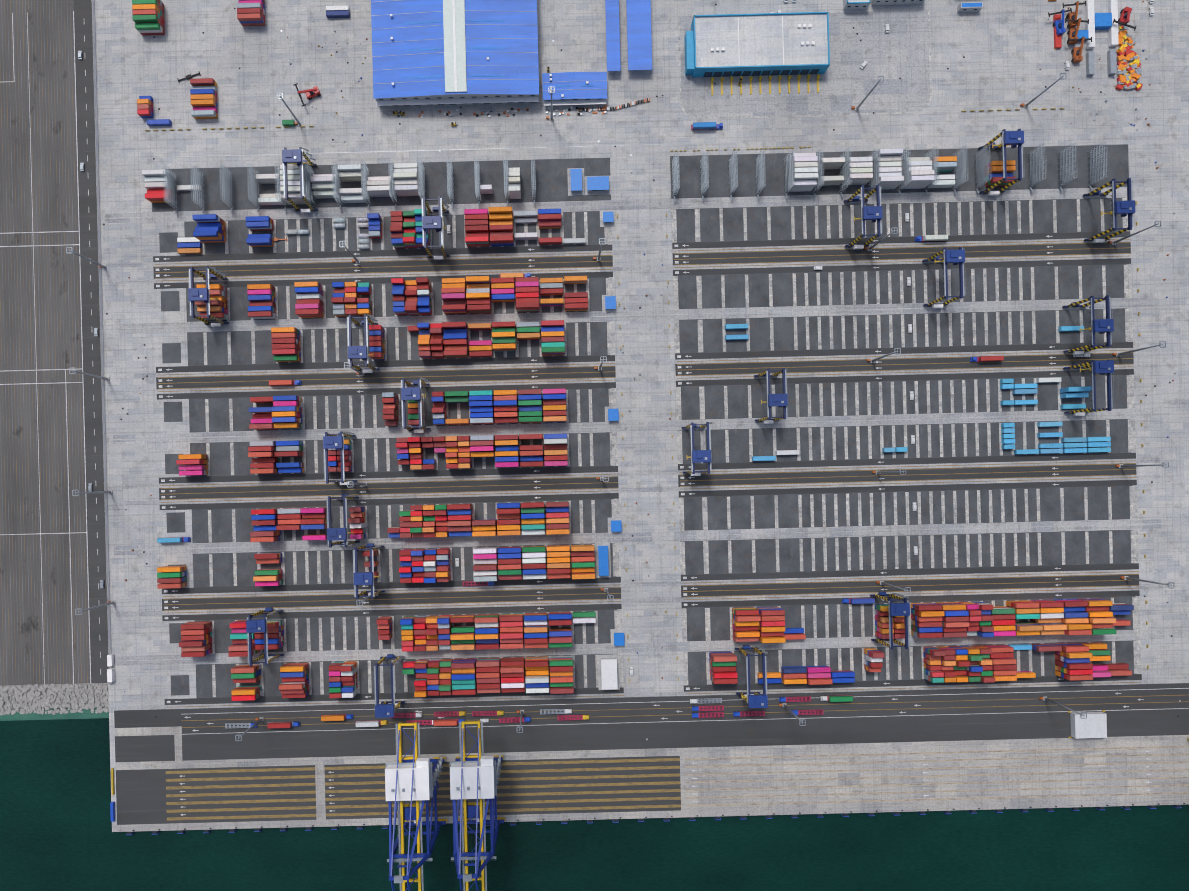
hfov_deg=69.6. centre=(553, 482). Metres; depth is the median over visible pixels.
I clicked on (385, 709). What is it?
rtg crane
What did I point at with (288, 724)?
terminal tractor
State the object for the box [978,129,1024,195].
rtg crane
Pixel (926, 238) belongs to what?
yard truck
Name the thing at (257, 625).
rtg crane
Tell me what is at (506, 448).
container row
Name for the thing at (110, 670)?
boundary fence
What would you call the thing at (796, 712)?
terminal tractor
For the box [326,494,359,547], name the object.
rtg crane
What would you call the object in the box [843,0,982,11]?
service buildings
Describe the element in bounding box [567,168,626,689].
booths
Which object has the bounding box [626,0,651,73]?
parking canopy
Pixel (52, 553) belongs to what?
yard ground
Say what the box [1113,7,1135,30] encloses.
red reach stacker
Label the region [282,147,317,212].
rtg crane
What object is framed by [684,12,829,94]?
warehouse
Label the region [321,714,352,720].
truck
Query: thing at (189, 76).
spare spreaders
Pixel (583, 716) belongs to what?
terminal tractor
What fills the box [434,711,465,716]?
terminal tractor
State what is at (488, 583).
yard truck
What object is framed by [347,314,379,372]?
rtg crane
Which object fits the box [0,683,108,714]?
revetment rocks
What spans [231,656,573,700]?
container row
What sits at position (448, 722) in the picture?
terminal tractor
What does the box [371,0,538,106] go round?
blue warehouse roof
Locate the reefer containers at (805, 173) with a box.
[788,148,1015,191]
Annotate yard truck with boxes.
[269,380,300,385]
[462,581,493,585]
[499,273,530,278]
[842,598,874,603]
[915,235,947,241]
[970,356,1003,361]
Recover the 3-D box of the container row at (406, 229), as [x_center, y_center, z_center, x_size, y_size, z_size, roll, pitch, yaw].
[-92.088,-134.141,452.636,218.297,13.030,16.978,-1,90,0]
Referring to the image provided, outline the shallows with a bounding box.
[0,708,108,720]
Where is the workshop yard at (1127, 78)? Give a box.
[1048,0,1142,90]
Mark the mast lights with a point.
(356, 261)
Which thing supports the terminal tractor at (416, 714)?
on the asphalt sheets
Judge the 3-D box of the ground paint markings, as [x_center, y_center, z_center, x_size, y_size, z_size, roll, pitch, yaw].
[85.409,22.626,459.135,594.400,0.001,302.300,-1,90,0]
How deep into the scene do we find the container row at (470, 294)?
451.36 m
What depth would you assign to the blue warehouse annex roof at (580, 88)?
452.83 m
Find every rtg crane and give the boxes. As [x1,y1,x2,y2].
[188,266,228,326]
[246,607,283,665]
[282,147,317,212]
[323,431,356,484]
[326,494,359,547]
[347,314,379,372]
[353,543,384,598]
[374,654,404,717]
[401,377,430,432]
[421,196,449,259]
[681,422,712,475]
[735,645,767,707]
[754,368,787,423]
[844,184,882,248]
[870,592,909,649]
[922,247,965,307]
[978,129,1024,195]
[1062,295,1113,354]
[1063,360,1113,415]
[1083,178,1135,242]
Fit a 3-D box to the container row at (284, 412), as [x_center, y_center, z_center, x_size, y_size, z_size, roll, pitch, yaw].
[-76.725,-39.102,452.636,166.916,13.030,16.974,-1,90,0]
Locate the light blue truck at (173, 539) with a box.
[157,537,189,542]
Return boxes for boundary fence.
[91,0,114,684]
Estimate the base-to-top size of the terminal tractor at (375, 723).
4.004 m
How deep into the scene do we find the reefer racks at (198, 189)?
450.35 m
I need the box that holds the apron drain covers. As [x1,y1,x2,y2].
[103,4,1180,739]
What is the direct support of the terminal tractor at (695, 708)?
on the asphalt sheets
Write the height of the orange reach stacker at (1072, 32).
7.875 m
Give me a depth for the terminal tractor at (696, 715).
457.85 m
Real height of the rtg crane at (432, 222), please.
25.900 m
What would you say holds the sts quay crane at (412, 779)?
on the asphalt sheets
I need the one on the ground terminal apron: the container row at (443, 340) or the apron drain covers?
the apron drain covers
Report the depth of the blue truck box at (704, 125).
455.18 m
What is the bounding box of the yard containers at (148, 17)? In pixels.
[132,0,349,125]
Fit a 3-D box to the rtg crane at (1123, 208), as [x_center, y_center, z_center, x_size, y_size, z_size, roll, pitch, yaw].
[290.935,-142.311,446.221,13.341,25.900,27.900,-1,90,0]
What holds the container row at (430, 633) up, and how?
on the asphalt sheets
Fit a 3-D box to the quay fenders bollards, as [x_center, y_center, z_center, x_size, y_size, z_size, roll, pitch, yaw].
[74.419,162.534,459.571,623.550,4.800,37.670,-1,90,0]
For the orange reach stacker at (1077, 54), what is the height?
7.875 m
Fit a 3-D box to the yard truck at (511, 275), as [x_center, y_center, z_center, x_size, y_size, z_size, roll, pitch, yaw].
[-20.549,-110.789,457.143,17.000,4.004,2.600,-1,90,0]
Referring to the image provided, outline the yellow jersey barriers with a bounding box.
[145,108,1148,681]
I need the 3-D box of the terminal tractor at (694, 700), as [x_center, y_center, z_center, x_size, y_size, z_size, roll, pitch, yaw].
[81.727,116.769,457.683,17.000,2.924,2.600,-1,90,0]
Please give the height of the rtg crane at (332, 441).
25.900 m
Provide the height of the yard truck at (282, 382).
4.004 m
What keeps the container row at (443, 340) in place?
on the asphalt sheets
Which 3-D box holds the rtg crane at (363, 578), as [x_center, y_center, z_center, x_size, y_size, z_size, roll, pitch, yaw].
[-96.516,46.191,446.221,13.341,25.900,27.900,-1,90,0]
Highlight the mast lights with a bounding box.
[66,73,1174,740]
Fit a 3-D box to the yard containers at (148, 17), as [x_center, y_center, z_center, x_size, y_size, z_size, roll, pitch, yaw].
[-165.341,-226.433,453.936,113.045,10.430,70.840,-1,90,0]
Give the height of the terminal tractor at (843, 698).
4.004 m
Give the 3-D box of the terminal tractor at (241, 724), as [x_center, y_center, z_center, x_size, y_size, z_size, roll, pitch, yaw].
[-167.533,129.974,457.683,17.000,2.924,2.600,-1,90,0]
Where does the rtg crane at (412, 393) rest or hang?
on the asphalt sheets
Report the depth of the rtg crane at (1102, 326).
436.24 m
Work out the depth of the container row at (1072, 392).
456.56 m
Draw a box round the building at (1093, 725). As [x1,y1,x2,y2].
[1068,710,1106,738]
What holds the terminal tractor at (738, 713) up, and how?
on the asphalt sheets
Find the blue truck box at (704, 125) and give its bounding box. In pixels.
[691,122,722,129]
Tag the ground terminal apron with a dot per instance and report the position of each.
(1013, 60)
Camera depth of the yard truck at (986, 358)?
455.18 m
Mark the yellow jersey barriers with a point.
(667, 236)
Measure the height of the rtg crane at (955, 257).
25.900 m
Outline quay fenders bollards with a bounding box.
[110,738,1185,834]
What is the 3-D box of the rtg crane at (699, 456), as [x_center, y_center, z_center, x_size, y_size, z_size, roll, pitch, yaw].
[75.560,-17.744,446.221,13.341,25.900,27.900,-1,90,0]
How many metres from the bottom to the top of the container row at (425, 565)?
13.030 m
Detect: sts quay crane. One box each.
[385,722,446,890]
[450,721,504,890]
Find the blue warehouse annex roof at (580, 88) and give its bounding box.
[542,72,606,105]
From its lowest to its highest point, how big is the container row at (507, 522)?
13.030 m
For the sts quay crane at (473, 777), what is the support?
on the asphalt sheets
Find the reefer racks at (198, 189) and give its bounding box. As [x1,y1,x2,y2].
[162,156,535,213]
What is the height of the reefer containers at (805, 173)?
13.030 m
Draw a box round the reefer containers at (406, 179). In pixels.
[142,163,520,204]
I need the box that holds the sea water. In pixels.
[0,707,1188,890]
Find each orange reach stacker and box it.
[1062,1,1086,27]
[1065,18,1088,43]
[1068,36,1091,62]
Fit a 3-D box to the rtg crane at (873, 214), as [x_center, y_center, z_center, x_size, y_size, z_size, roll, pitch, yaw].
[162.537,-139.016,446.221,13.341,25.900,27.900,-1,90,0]
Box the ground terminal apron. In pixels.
[95,0,1188,831]
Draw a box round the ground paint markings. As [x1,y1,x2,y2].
[155,235,1188,820]
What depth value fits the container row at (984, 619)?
448.76 m
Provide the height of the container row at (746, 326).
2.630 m
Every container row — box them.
[157,545,594,588]
[176,434,567,475]
[177,206,585,253]
[179,611,595,656]
[195,276,587,319]
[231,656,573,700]
[249,388,566,429]
[250,501,569,541]
[271,320,564,362]
[709,642,1131,684]
[725,324,1083,339]
[732,598,1133,642]
[752,422,1110,460]
[1000,377,1091,408]
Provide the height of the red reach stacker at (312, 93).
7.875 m
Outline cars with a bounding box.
[78,0,1153,721]
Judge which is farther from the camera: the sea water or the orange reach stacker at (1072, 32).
the sea water
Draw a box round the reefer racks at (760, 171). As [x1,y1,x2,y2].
[672,142,1107,200]
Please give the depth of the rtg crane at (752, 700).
436.17 m
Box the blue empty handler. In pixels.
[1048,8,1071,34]
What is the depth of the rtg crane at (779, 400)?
436.17 m
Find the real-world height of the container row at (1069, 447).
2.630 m
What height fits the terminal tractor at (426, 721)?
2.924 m
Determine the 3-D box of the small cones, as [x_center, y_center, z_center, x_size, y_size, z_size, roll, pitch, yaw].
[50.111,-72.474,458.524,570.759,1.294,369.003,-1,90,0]
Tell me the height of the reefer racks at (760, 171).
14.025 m
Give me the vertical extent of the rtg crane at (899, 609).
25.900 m
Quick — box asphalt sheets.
[114,144,1188,824]
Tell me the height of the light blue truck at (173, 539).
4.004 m
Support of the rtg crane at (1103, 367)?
on the asphalt sheets
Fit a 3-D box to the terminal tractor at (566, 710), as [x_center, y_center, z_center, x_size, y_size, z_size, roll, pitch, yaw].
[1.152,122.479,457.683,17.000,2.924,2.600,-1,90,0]
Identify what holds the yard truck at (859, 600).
on the asphalt sheets
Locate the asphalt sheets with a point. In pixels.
(140, 796)
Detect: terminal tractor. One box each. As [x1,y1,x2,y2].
[225,722,256,727]
[267,721,299,728]
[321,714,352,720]
[355,720,386,726]
[391,712,421,717]
[407,719,437,724]
[433,719,464,725]
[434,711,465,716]
[472,710,503,715]
[499,717,530,722]
[540,708,571,713]
[557,714,588,719]
[690,698,721,703]
[692,705,723,710]
[692,712,723,717]
[733,711,764,716]
[779,696,810,701]
[791,709,822,714]
[821,695,852,701]
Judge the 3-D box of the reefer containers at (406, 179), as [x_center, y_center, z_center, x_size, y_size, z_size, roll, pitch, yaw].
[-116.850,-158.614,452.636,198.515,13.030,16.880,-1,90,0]
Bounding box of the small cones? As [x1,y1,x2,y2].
[124,1,1185,691]
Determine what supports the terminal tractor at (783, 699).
on the asphalt sheets
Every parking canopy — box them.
[605,0,620,74]
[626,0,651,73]
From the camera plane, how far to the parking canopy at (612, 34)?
454.05 m
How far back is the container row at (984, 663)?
451.36 m
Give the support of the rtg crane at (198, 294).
on the asphalt sheets
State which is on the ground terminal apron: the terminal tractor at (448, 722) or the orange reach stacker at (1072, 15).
the orange reach stacker at (1072, 15)
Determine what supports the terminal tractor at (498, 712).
on the asphalt sheets
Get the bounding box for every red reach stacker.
[293,83,320,106]
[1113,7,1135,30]
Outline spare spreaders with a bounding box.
[177,71,286,241]
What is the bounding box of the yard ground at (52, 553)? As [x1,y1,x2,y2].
[0,0,108,708]
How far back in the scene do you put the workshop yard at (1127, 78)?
457.40 m

